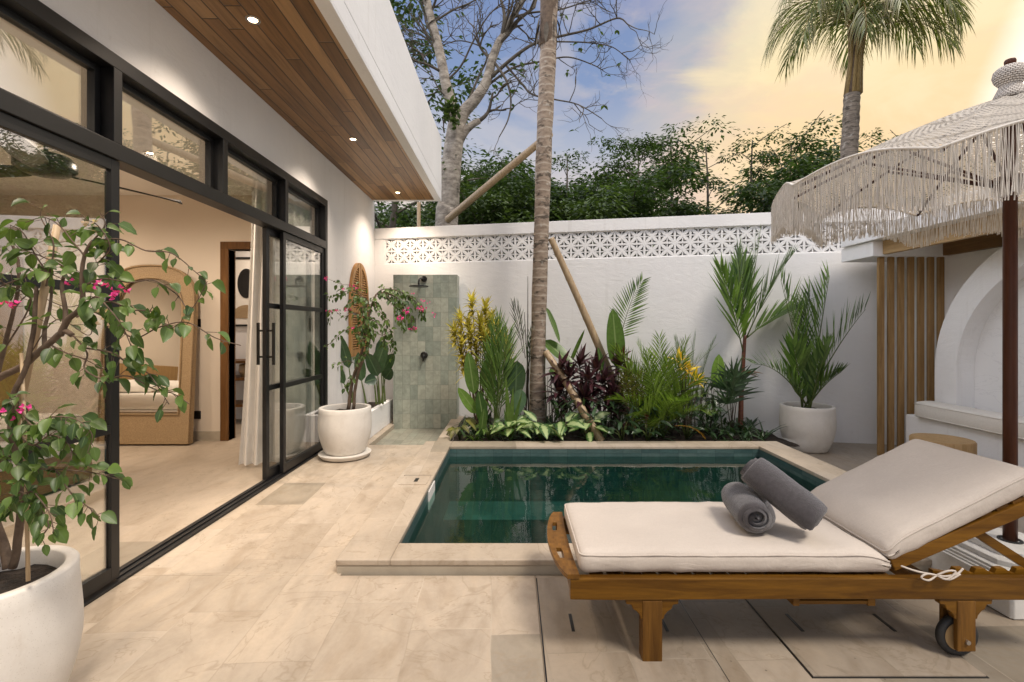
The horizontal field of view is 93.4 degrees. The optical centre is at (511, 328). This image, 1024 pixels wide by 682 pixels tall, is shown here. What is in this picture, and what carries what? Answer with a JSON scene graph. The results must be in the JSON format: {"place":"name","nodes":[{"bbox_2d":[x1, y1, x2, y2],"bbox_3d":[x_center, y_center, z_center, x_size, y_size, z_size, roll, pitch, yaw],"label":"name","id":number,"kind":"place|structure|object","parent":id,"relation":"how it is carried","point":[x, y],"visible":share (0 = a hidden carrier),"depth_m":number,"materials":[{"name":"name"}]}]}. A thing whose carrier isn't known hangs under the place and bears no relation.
{"place":"outdoors","nodes":[
{"label":"outdoors","id":0,"kind":"place"},
{"bbox_2d":[2,419,276,580],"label":"interior floor","id":1,"kind":"structure","parent":0,"point":[174,489],"depth_m":3.94,"materials":[{"name":"tile"}]},
{"bbox_2d":[0,254,22,413],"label":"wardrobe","id":2,"kind":"object","parent":1,"relation":"on","point":[13,351],"visible":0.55,"depth_m":5.63,"materials":[{"name":"brown wood"}]},
{"bbox_2d":[0,413,93,502],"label":"bed","id":3,"kind":"object","parent":1,"relation":"on","point":[6,488],"visible":0.22,"depth_m":3.91,"materials":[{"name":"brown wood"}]},
{"bbox_2d":[96,264,197,444],"bbox_3d":[-4.235,0.290,5.636,1.063,2.083,0.219,0,0,0],"label":"floor mirror","id":4,"kind":"object","parent":1,"relation":"on","point":[173,358],"visible":0.56,"depth_m":5.62,"materials":[{"name":"mirror"}]},
{"bbox_2d":[68,421,544,681],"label":"courtyard paving","id":5,"kind":"structure","parent":0,"point":[257,588],"depth_m":2.31,"materials":[{"name":"tile"}]},
{"bbox_2d":[0,545,83,681],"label":"plant pot","id":6,"kind":"object","parent":5,"relation":"on","point":[41,619],"visible":0.94,"depth_m":1.57,"materials":[{"name":"ceramic"}]},
{"bbox_2d":[0,198,240,581],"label":"bougainvillea","id":7,"kind":"object","parent":6,"relation":"in","point":[27,470],"visible":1,"depth_m":1.49,"materials":[{"name":"green plant"}]},
{"bbox_2d":[0,0,440,606],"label":"villa","id":8,"kind":"object","parent":5,"relation":"on","point":[202,110],"visible":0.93,"depth_m":4.13,"materials":[{"name":"white paint"}]},
{"bbox_2d":[0,3,99,134],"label":"transom window","id":9,"kind":"structure","parent":8,"relation":"in","point":[93,70],"depth_m":2.39,"materials":[{"name":"black metal"}]},
{"bbox_2d":[0,112,119,598],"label":"fixed window","id":10,"kind":"structure","parent":8,"relation":"in","point":[111,571],"depth_m":2.52,"materials":[{"name":"black metal"}]},
{"bbox_2d":[0,129,181,203],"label":"ceiling fan","id":11,"kind":"object","parent":8,"relation":"hanging from","point":[29,158],"visible":0.74,"depth_m":3.64,"materials":[{"name":"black metal"}]},
{"bbox_2d":[122,81,213,187],"bbox_3d":[-2.165,-1.170,3.022,0.040,0.388,0.895,0,0,0],"label":"transom window","id":12,"kind":"structure","parent":8,"relation":"in","point":[209,141],"depth_m":3.17,"materials":[{"name":"black metal"}]},
{"bbox_2d":[236,257,249,325],"bbox_3d":[-3.950,-0.545,7.178,0.800,1.030,0.025,0,0,0],"label":"framed print","id":13,"kind":"object","parent":8,"relation":"attached to","point":[242,278],"visible":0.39,"depth_m":7.17,"materials":[{"name":"white paper"}]},
{"bbox_2d":[228,148,277,217],"bbox_3d":[-2.165,-1.170,3.978,0.040,0.388,0.895,0,0,0],"label":"transom window","id":14,"kind":"structure","parent":8,"relation":"in","point":[232,154],"depth_m":4.22,"materials":[{"name":"black metal"}]},
{"bbox_2d":[239,171,312,465],"bbox_3d":[-2.325,-0.115,4.955,0.282,2.870,0.827,0,0,30],"label":"curtain","id":15,"kind":"object","parent":8,"relation":"hanging from","point":[300,217],"visible":0.62,"depth_m":4.77,"materials":[{"name":"fabric"}]},
{"bbox_2d":[256,227,310,479],"bbox_3d":[-2.165,0.218,4.690,0.154,2.212,0.940,0,0,0],"label":"sliding door","id":16,"kind":"structure","parent":8,"relation":"in","point":[267,472],"depth_m":4.24,"materials":[{"name":"black metal"}]},
{"bbox_2d":[280,232,323,472],"bbox_3d":[-2.110,0.218,4.900,0.036,2.212,0.960,0,0,0],"label":"sliding door","id":17,"kind":"structure","parent":8,"relation":"in","point":[285,465],"depth_m":4.56,"materials":[{"name":"black metal"}]},
{"bbox_2d":[288,186,319,237],"bbox_3d":[-2.165,-1.170,4.933,0.040,0.388,0.895,0,0,0],"label":"transom window","id":18,"kind":"structure","parent":8,"relation":"in","point":[317,208],"depth_m":5.27,"materials":[{"name":"black metal"}]},
{"bbox_2d":[348,263,368,356],"bbox_3d":[-2.071,-0.260,6.550,0.034,1.251,0.770,0,0,0],"label":"surfboard","id":19,"kind":"object","parent":8,"relation":"attached to","point":[358,269],"depth_m":6.39,"materials":[{"name":"brown wood"}]},
{"bbox_2d":[318,447,370,461],"bbox_3d":[-1.755,1.323,5.080,0.532,0.053,0.532,0,0,0],"label":"pot saucer","id":20,"kind":"object","parent":5,"relation":"on","point":[324,456],"visible":0.6,"depth_m":4.90,"materials":[{"name":"ceramic"}]},
{"bbox_2d":[318,403,371,455],"bbox_3d":[-1.755,1.060,5.080,0.540,0.475,0.540,0,0,0],"label":"plant pot","id":21,"kind":"object","parent":20,"relation":"on","point":[343,430],"visible":0.98,"depth_m":4.87,"materials":[{"name":"ceramic"}]},
{"bbox_2d":[323,277,435,409],"bbox_3d":[-1.360,0.158,4.966,1.215,1.383,0.434,0,0,14],"label":"bougainvillea","id":22,"kind":"object","parent":21,"relation":"in","point":[370,325],"visible":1,"depth_m":4.91,"materials":[{"name":"green plant"}]},
{"bbox_2d":[367,399,392,438],"bbox_3d":[-1.914,1.190,6.390,0.348,0.319,1.340,0,0,0],"label":"planter box","id":23,"kind":"object","parent":5,"relation":"on","point":[382,415],"visible":0.27,"depth_m":6.49,"materials":[{"name":"white paint"}]},
{"bbox_2d":[340,338,394,404],"bbox_3d":[-1.903,0.538,6.144,0.831,0.935,0.398,0,0,-40],"label":"bird of paradise","id":24,"kind":"object","parent":23,"relation":"in","point":[377,362],"visible":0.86,"depth_m":6.16,"materials":[{"name":"green plant"}]},
{"bbox_2d":[437,416,463,441],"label":"planter curb","id":25,"kind":"structure","parent":5,"relation":"on","point":[443,436],"depth_m":6.18,"materials":[{"name":"stone"}]},
{"bbox_2d":[375,429,443,444],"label":"shower floor","id":26,"kind":"structure","parent":0,"point":[407,436],"depth_m":6.30,"materials":[{"name":"tile"}]},
{"bbox_2d":[393,275,458,428],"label":"shower wall","id":27,"kind":"structure","parent":26,"relation":"on","point":[425,394],"depth_m":6.80,"materials":[{"name":"tile"}]},
{"bbox_2d":[453,417,799,446],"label":"planting soil","id":28,"kind":"structure","parent":0,"point":[572,436],"depth_m":5.85,"materials":[{"name":"soil"}]},
{"bbox_2d":[445,417,477,440],"bbox_3d":[-0.599,1.186,5.603,0.393,0.274,0.354,0,0,0],"label":"dwarf croton","id":29,"kind":"object","parent":28,"relation":"on","point":[452,431],"visible":1,"depth_m":5.59,"materials":[{"name":"green plant"}]},
{"bbox_2d":[458,352,496,434],"bbox_3d":[-0.406,0.778,5.660,0.290,1.004,0.368,0,0,35],"label":"heliconia","id":30,"kind":"object","parent":28,"relation":"on","point":[478,406],"visible":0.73,"depth_m":5.68,"materials":[{"name":"green plant"}]},
{"bbox_2d":[446,288,516,433],"bbox_3d":[-0.371,0.399,6.088,0.974,1.848,0.605,0,0,0],"label":"croton","id":31,"kind":"object","parent":28,"relation":"on","point":[480,321],"visible":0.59,"depth_m":6.02,"materials":[{"name":"yellow plant"}]},
{"bbox_2d":[472,305,524,422],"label":"young palm","id":32,"kind":"object","parent":28,"relation":"on","point":[497,396],"visible":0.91,"depth_m":5.75,"materials":[{"name":"green plant"}]},
{"bbox_2d":[490,414,530,440],"bbox_3d":[-0.023,1.172,5.567,0.480,0.301,0.425,0,0,0],"label":"dieffenbachia","id":33,"kind":"object","parent":28,"relation":"on","point":[520,419],"visible":0.85,"depth_m":5.51,"materials":[{"name":"green plant"}]},
{"bbox_2d":[504,373,521,439],"bbox_3d":[0.011,0.918,5.654,0.213,0.804,0.092,0,0,0],"label":"snake plant","id":34,"kind":"object","parent":28,"relation":"on","point":[509,415],"visible":0.73,"depth_m":5.64,"materials":[{"name":"green plant"}]},
{"bbox_2d":[504,359,525,434],"bbox_3d":[0.039,0.832,5.838,0.195,0.939,0.286,0,0,-37],"label":"taro","id":35,"kind":"object","parent":28,"relation":"on","point":[517,383],"visible":0.52,"depth_m":5.83,"materials":[{"name":"green plant"}]},
{"bbox_2d":[509,292,535,410],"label":"cane palm","id":36,"kind":"object","parent":28,"relation":"on","point":[527,343],"visible":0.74,"depth_m":6.26,"materials":[{"name":"green plant"}]},
{"bbox_2d":[516,410,565,440],"bbox_3d":[0.350,1.147,5.520,0.542,0.353,0.399,0,0,13],"label":"dieffenbachia","id":37,"kind":"object","parent":28,"relation":"on","point":[544,429],"visible":0.76,"depth_m":5.49,"materials":[{"name":"green plant"}]},
{"bbox_2d":[529,0,561,432],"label":"palm tree","id":38,"kind":"object","parent":28,"relation":"on","point":[546,33],"visible":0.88,"depth_m":6.11,"materials":[{"name":"brown plant"}]},
{"bbox_2d":[445,133,552,222],"bbox_3d":[-0.343,-2.220,7.453,0.143,0.619,3.084,0,0,-32],"label":"bamboo prop","id":39,"kind":"object","parent":38,"relation":"attached to","point":[490,183],"visible":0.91,"depth_m":7.38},
{"bbox_2d":[538,348,585,421],"bbox_3d":[0.624,0.781,5.958,0.663,1.083,0.587,0,0,0],"label":"cordyline","id":40,"kind":"object","parent":28,"relation":"on","point":[558,389],"visible":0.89,"depth_m":5.94,"materials":[{"name":"purple plant"}]},
{"bbox_2d":[545,308,584,422],"bbox_3d":[0.633,0.575,6.285,0.571,1.720,0.289,0,0,23],"label":"banana plant","id":41,"kind":"object","parent":28,"relation":"on","point":[554,348],"visible":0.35,"depth_m":6.34,"materials":[{"name":"green plant"}]},
{"bbox_2d":[549,412,585,440],"bbox_3d":[0.594,1.159,5.541,0.467,0.327,0.478,0,0,0],"label":"dieffenbachia","id":42,"kind":"object","parent":28,"relation":"on","point":[562,427],"visible":0.67,"depth_m":5.47,"materials":[{"name":"green plant"}]},
{"bbox_2d":[543,350,604,440],"bbox_3d":[0.742,0.810,5.871,0.870,1.080,0.110,0,0,40],"label":"bamboo prop","id":43,"kind":"object","parent":28,"relation":"on","point":[570,389],"visible":0.82,"depth_m":5.82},
{"bbox_2d":[561,344,614,435],"bbox_3d":[0.914,0.747,5.964,0.759,1.152,0.665,0,0,0],"label":"cordyline","id":44,"kind":"object","parent":28,"relation":"on","point":[584,391],"visible":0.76,"depth_m":5.92,"materials":[{"name":"purple plant"}]},
{"bbox_2d":[568,411,610,441],"bbox_3d":[0.961,1.156,5.645,0.556,0.336,0.402,0,0,-38],"label":"dieffenbachia","id":45,"kind":"object","parent":28,"relation":"on","point":[599,416],"visible":0.83,"depth_m":5.61,"materials":[{"name":"green plant"}]},
{"bbox_2d":[548,237,635,429],"bbox_3d":[1.081,0.140,6.252,1.240,2.639,0.120,0,0,-5],"label":"bamboo prop","id":46,"kind":"object","parent":28,"relation":"on","point":[587,320],"visible":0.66,"depth_m":6.21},
{"bbox_2d":[483,373,715,434],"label":"bare stalks","id":47,"kind":"object","parent":28,"relation":"on","point":[669,431],"visible":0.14,"depth_m":6.17,"materials":[{"name":"plant"}]},
{"bbox_2d":[452,389,764,440],"bbox_3d":[1.258,1.070,6.001,4.177,0.687,1.337,0,0,0],"label":"ground cover","id":48,"kind":"object","parent":28,"relation":"on","point":[728,429],"visible":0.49,"depth_m":5.77,"materials":[{"name":"green plant"}]},
{"bbox_2d":[597,308,624,430],"bbox_3d":[1.269,0.533,6.122,0.410,1.576,0.114,0,0,-20],"label":"traveller plant","id":49,"kind":"object","parent":28,"relation":"on","point":[615,333],"visible":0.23,"depth_m":6.11,"materials":[{"name":"green plant"}]},
{"bbox_2d":[589,343,636,434],"bbox_3d":[1.251,0.745,5.959,0.791,1.154,0.627,0,0,0],"label":"cordyline","id":50,"kind":"object","parent":28,"relation":"on","point":[611,388],"visible":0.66,"depth_m":5.93,"materials":[{"name":"purple plant"}]},
{"bbox_2d":[603,421,639,440],"bbox_3d":[1.240,1.191,5.561,0.337,0.265,0.331,0,0,-16],"label":"foliage plant","id":51,"kind":"object","parent":28,"relation":"on","point":[619,426],"visible":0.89,"depth_m":5.55,"materials":[{"name":"green plant"}]},
{"bbox_2d":[610,274,649,405],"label":"feather palm","id":52,"kind":"object","parent":28,"relation":"on","point":[639,291],"visible":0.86,"depth_m":6.22,"materials":[{"name":"green plant"}]},
{"bbox_2d":[617,369,648,438],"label":"yellow fern palm","id":53,"kind":"object","parent":28,"relation":"on","point":[625,376],"visible":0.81,"depth_m":5.62,"materials":[{"name":"green plant"}]},
{"bbox_2d":[602,330,717,437],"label":"areca palm","id":54,"kind":"object","parent":28,"relation":"on","point":[658,392],"visible":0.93,"depth_m":5.67,"materials":[{"name":"green plant"}]},
{"bbox_2d":[669,347,705,432],"bbox_3d":[2.089,0.766,5.735,0.426,1.112,0.340,0,0,-32],"label":"golden croton","id":55,"kind":"object","parent":28,"relation":"on","point":[688,370],"visible":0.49,"depth_m":5.73,"materials":[{"name":"yellow plant"}]},
{"bbox_2d":[658,330,716,429],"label":"bamboo palm","id":56,"kind":"object","parent":28,"relation":"on","point":[701,367],"visible":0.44,"depth_m":6.20,"materials":[{"name":"green plant"}]},
{"bbox_2d":[689,369,726,435],"bbox_3d":[2.358,0.897,5.872,0.622,0.851,0.330,0,0,0],"label":"cane shrub","id":57,"kind":"object","parent":28,"relation":"on","point":[705,395],"visible":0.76,"depth_m":5.91,"materials":[{"name":"green plant"}]},
{"bbox_2d":[711,354,724,432],"bbox_3d":[2.589,0.820,6.010,0.242,1.004,0.085,0,0,-33],"label":"lime paddle plant","id":58,"kind":"object","parent":28,"relation":"on","point":[718,360],"visible":0.45,"depth_m":6.00,"materials":[{"name":"green plant"}]},
{"bbox_2d":[703,356,762,427],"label":"lady palm","id":59,"kind":"object","parent":28,"relation":"on","point":[734,387],"visible":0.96,"depth_m":5.87,"materials":[{"name":"green plant"}]},
{"bbox_2d":[709,226,814,432],"bbox_3d":[3.058,-0.021,6.064,1.494,2.683,0.799,0,0,-15],"label":"lipstick palm","id":60,"kind":"object","parent":28,"relation":"on","point":[737,278],"visible":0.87,"depth_m":6.04,"materials":[{"name":"green plant"}]},
{"bbox_2d":[375,0,1023,249],"label":"sky","id":61,"kind":"structure","parent":0,"point":[712,61],"materials":[{"name":"blue"}]},
{"bbox_2d":[535,442,1023,681],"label":"side paving","id":62,"kind":"structure","parent":0,"point":[744,643],"depth_m":2.11,"materials":[{"name":"tile"}]},
{"bbox_2d":[536,578,729,681],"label":"floor hatch","id":63,"kind":"object","parent":62,"relation":"on","point":[590,640],"visible":0.74,"depth_m":2.05,"materials":[{"name":"beige stone"}]},
{"bbox_2d":[547,496,1023,660],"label":"sun lounger","id":64,"kind":"object","parent":63,"relation":"on","point":[964,598],"visible":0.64,"depth_m":1.95,"materials":[{"name":"brown wood"}]},
{"bbox_2d":[564,439,1023,580],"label":"lounger cushion","id":65,"kind":"object","parent":64,"relation":"on","point":[906,497],"visible":0.88,"depth_m":2.08,"materials":[{"name":"beige fabric"}]},
{"bbox_2d":[721,482,775,532],"bbox_3d":[1.082,0.820,2.220,0.167,0.149,0.308,0,0,9],"label":"rolled towel","id":66,"kind":"object","parent":65,"relation":"on","point":[750,509],"visible":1,"depth_m":2.10,"materials":[{"name":"fabric"}]},
{"bbox_2d":[740,458,827,530],"bbox_3d":[1.199,0.730,2.147,0.171,0.272,0.347,0,0,-44],"label":"rolled towel","id":67,"kind":"object","parent":66,"relation":"on","point":[791,499],"visible":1,"depth_m":2.09,"materials":[{"name":"fabric"}]},
{"bbox_2d":[336,441,931,575],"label":"swimming pool","id":68,"kind":"structure","parent":62,"relation":"in","point":[466,508],"depth_m":5.07,"materials":[{"name":"tile"}]},
{"bbox_2d":[779,401,836,453],"bbox_3d":[3.545,1.188,5.800,0.590,0.535,0.590,0,0,0],"label":"plant pot","id":69,"kind":"object","parent":62,"relation":"on","point":[813,428],"visible":0.92,"depth_m":5.58,"materials":[{"name":"ceramic"}]},
{"bbox_2d":[742,260,870,407],"bbox_3d":[3.336,0.086,5.712,1.641,1.803,0.748,0,0,-12],"label":"potted palm","id":70,"kind":"object","parent":69,"relation":"in","point":[800,349],"visible":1,"depth_m":5.62,"materials":[{"name":"green plant"}]},
{"bbox_2d":[745,599,988,677],"bbox_3d":[1.500,1.345,2.234,0.682,0.008,0.744,0,0,0],"label":"floor hatch","id":71,"kind":"object","parent":62,"relation":"on","point":[881,638],"visible":0.82,"depth_m":2.06,"materials":[{"name":"beige stone"}]},
{"bbox_2d":[877,257,943,454],"bbox_3d":[4.572,0.318,5.539,0.748,2.272,0.038,0,0,0],"label":"batten screen","id":72,"kind":"object","parent":62,"relation":"on","point":[900,341],"visible":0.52,"depth_m":5.52,"materials":[{"name":"brown wood"}]},
{"bbox_2d":[909,433,976,454],"bbox_3d":[3.980,1.234,4.470,0.472,0.439,0.472,0,0,0],"label":"stump stool","id":73,"kind":"object","parent":62,"relation":"on","point":[962,444],"visible":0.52,"depth_m":4.37,"materials":[{"name":"brown wood"}]},
{"bbox_2d":[914,186,1001,413],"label":"side wall","id":74,"kind":"structure","parent":62,"relation":"on","point":[959,269],"depth_m":5.47,"materials":[{"name":"white paint"}]},
{"bbox_2d":[841,189,1023,261],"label":"pergola","id":75,"kind":"object","parent":74,"relation":"attached to","point":[868,248],"visible":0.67,"depth_m":5.28,"materials":[{"name":"white paint"}]},
{"bbox_2d":[935,236,1023,415],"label":"wall arch","id":76,"kind":"structure","parent":74,"relation":"attached to","point":[968,364],"depth_m":4.92,"materials":[{"name":"white paint"}]},
{"bbox_2d":[906,414,1023,495],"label":"wall bench","id":77,"kind":"object","parent":62,"relation":"on","point":[989,445],"depth_m":4.69,"materials":[{"name":"white paint"}]},
{"bbox_2d":[914,401,1023,439],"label":"bench cushion","id":78,"kind":"object","parent":77,"relation":"on","point":[978,419],"visible":0.87,"depth_m":4.69,"materials":[{"name":"white fabric"}]},
{"bbox_2d":[928,528,1023,618],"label":"parasol stand","id":79,"kind":"object","parent":62,"relation":"on","point":[968,554],"visible":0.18,"depth_m":2.47,"materials":[{"name":"white concrete"}]},
{"bbox_2d":[771,57,1023,541],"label":"parasol","id":80,"kind":"object","parent":79,"relation":"on","point":[1004,182],"visible":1,"depth_m":2.49,"materials":[{"name":"white fabric"}]},
{"label":"ground","id":81,"kind":"structure","parent":0,"visible":0},
{"bbox_2d":[375,202,434,262],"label":"jungle tree","id":82,"kind":"object","parent":81,"relation":"on","point":[382,208],"visible":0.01,"depth_m":18.82,"materials":[{"name":"green plant"}]},
{"bbox_2d":[375,166,504,261],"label":"jungle tree","id":83,"kind":"object","parent":81,"relation":"on","point":[414,221],"visible":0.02,"depth_m":17.52,"materials":[{"name":"green plant"}]},
{"bbox_2d":[374,0,530,253],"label":"jungle tree","id":84,"kind":"object","parent":81,"relation":"on","point":[393,213],"visible":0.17,"depth_m":12.11,"materials":[{"name":"green plant"}]},
{"bbox_2d":[421,154,534,260],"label":"jungle tree","id":85,"kind":"object","parent":81,"relation":"on","point":[492,205],"visible":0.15,"depth_m":10.33,"materials":[{"name":"green plant"}]},
{"bbox_2d":[421,198,571,260],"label":"jungle tree","id":86,"kind":"object","parent":81,"relation":"on","point":[467,220],"visible":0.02,"depth_m":10.62,"materials":[{"name":"green plant"}]},
{"bbox_2d":[425,168,571,259],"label":"jungle tree","id":87,"kind":"object","parent":81,"relation":"on","point":[520,178],"visible":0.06,"depth_m":10.99,"materials":[{"name":"green plant"}]},
{"bbox_2d":[423,147,580,220],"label":"jungle tree","id":88,"kind":"object","parent":81,"relation":"on","point":[510,155],"visible":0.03,"depth_m":16.59,"materials":[{"name":"green plant"}]},
{"bbox_2d":[461,158,552,244],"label":"jungle tree","id":89,"kind":"object","parent":81,"relation":"on","point":[486,180],"visible":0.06,"depth_m":14.31,"materials":[{"name":"green plant"}]},
{"bbox_2d":[396,0,673,261],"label":"bare tree","id":90,"kind":"object","parent":81,"relation":"on","point":[455,117],"visible":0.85,"depth_m":9.10,"materials":[{"name":"grey plant"}]},
{"bbox_2d":[506,170,619,202],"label":"jungle tree","id":91,"kind":"object","parent":81,"relation":"on","point":[586,180],"visible":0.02,"depth_m":17.61,"materials":[{"name":"green plant"}]},
{"bbox_2d":[550,148,608,199],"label":"jungle tree","id":92,"kind":"object","parent":81,"relation":"on","point":[567,168],"visible":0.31,"depth_m":15.20,"materials":[{"name":"green plant"}]},
{"bbox_2d":[505,180,655,257],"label":"jungle tree","id":93,"kind":"object","parent":81,"relation":"on","point":[555,195],"visible":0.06,"depth_m":11.32,"materials":[{"name":"green plant"}]},
{"bbox_2d":[528,183,664,258],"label":"jungle tree","id":94,"kind":"object","parent":81,"relation":"on","point":[573,212],"visible":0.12,"depth_m":10.11,"materials":[{"name":"green plant"}]},
{"bbox_2d":[517,159,727,256],"bbox_3d":[2.705,-1.102,11.904,5.218,5.516,5.013,0,0,21],"label":"jungle tree","id":95,"kind":"object","parent":81,"relation":"on","point":[662,183],"visible":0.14,"depth_m":11.12,"materials":[{"name":"green plant"}]},
{"bbox_2d":[573,132,696,256],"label":"jungle tree","id":96,"kind":"object","parent":81,"relation":"on","point":[618,164],"visible":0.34,"depth_m":14.45,"materials":[{"name":"green plant"}]},
{"bbox_2d":[565,152,718,255],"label":"jungle tree","id":97,"kind":"object","parent":81,"relation":"on","point":[631,171],"visible":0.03,"depth_m":17.44,"materials":[{"name":"green plant"}]},
{"bbox_2d":[374,208,909,444],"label":"garden wall","id":98,"kind":"structure","parent":81,"relation":"on","point":[683,294],"depth_m":6.53,"materials":[{"name":"white paint"}]},
{"bbox_2d":[600,113,739,248],"bbox_3d":[5.426,-2.386,15.622,5.045,8.076,4.211,0,0,-15],"label":"jungle tree","id":99,"kind":"object","parent":81,"relation":"on","point":[671,148],"visible":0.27,"depth_m":15.12,"materials":[{"name":"green plant"}]},
{"bbox_2d":[616,198,767,256],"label":"jungle tree","id":100,"kind":"object","parent":81,"relation":"on","point":[691,209],"visible":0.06,"depth_m":11.40,"materials":[{"name":"green plant"}]},
{"bbox_2d":[672,140,766,212],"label":"jungle tree","id":101,"kind":"object","parent":81,"relation":"on","point":[707,171],"visible":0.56,"depth_m":13.87,"materials":[{"name":"green plant"}]},
{"bbox_2d":[708,123,797,213],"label":"jungle tree","id":102,"kind":"object","parent":81,"relation":"on","point":[752,172],"visible":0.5,"depth_m":14.09,"materials":[{"name":"green plant"}]},
{"bbox_2d":[717,110,862,244],"bbox_3d":[8.123,-2.085,14.648,5.472,7.481,4.423,0,0,-14],"label":"jungle tree","id":103,"kind":"object","parent":81,"relation":"on","point":[762,158],"visible":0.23,"depth_m":13.88,"materials":[{"name":"green plant"}]},
{"bbox_2d":[716,133,865,243],"bbox_3d":[11.047,-2.480,18.788,7.314,8.277,7.613,0,0,-9],"label":"jungle tree","id":104,"kind":"object","parent":81,"relation":"on","point":[774,167],"visible":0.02,"depth_m":17.42,"materials":[{"name":"green plant"}]},
{"bbox_2d":[715,159,893,252],"bbox_3d":[7.335,-1.137,11.777,5.085,5.585,5.292,0,0,-3],"label":"jungle tree","id":105,"kind":"object","parent":81,"relation":"on","point":[769,197],"visible":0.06,"depth_m":11.69,"materials":[{"name":"green plant"}]},
{"bbox_2d":[766,148,868,188],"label":"jungle tree","id":106,"kind":"object","parent":81,"relation":"on","point":[830,159],"visible":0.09,"depth_m":14.68,"materials":[{"name":"green plant"}]},
{"bbox_2d":[735,149,947,253],"bbox_3d":[8.263,-1.310,12.291,5.447,5.933,5.234,0,0,-28],"label":"jungle tree","id":107,"kind":"object","parent":81,"relation":"on","point":[783,171],"visible":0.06,"depth_m":11.74,"materials":[{"name":"green plant"}]},
{"bbox_2d":[760,0,980,208],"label":"coconut palm","id":108,"kind":"object","parent":81,"relation":"on","point":[858,23],"visible":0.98,"depth_m":8.89,"materials":[{"name":"green plant"}]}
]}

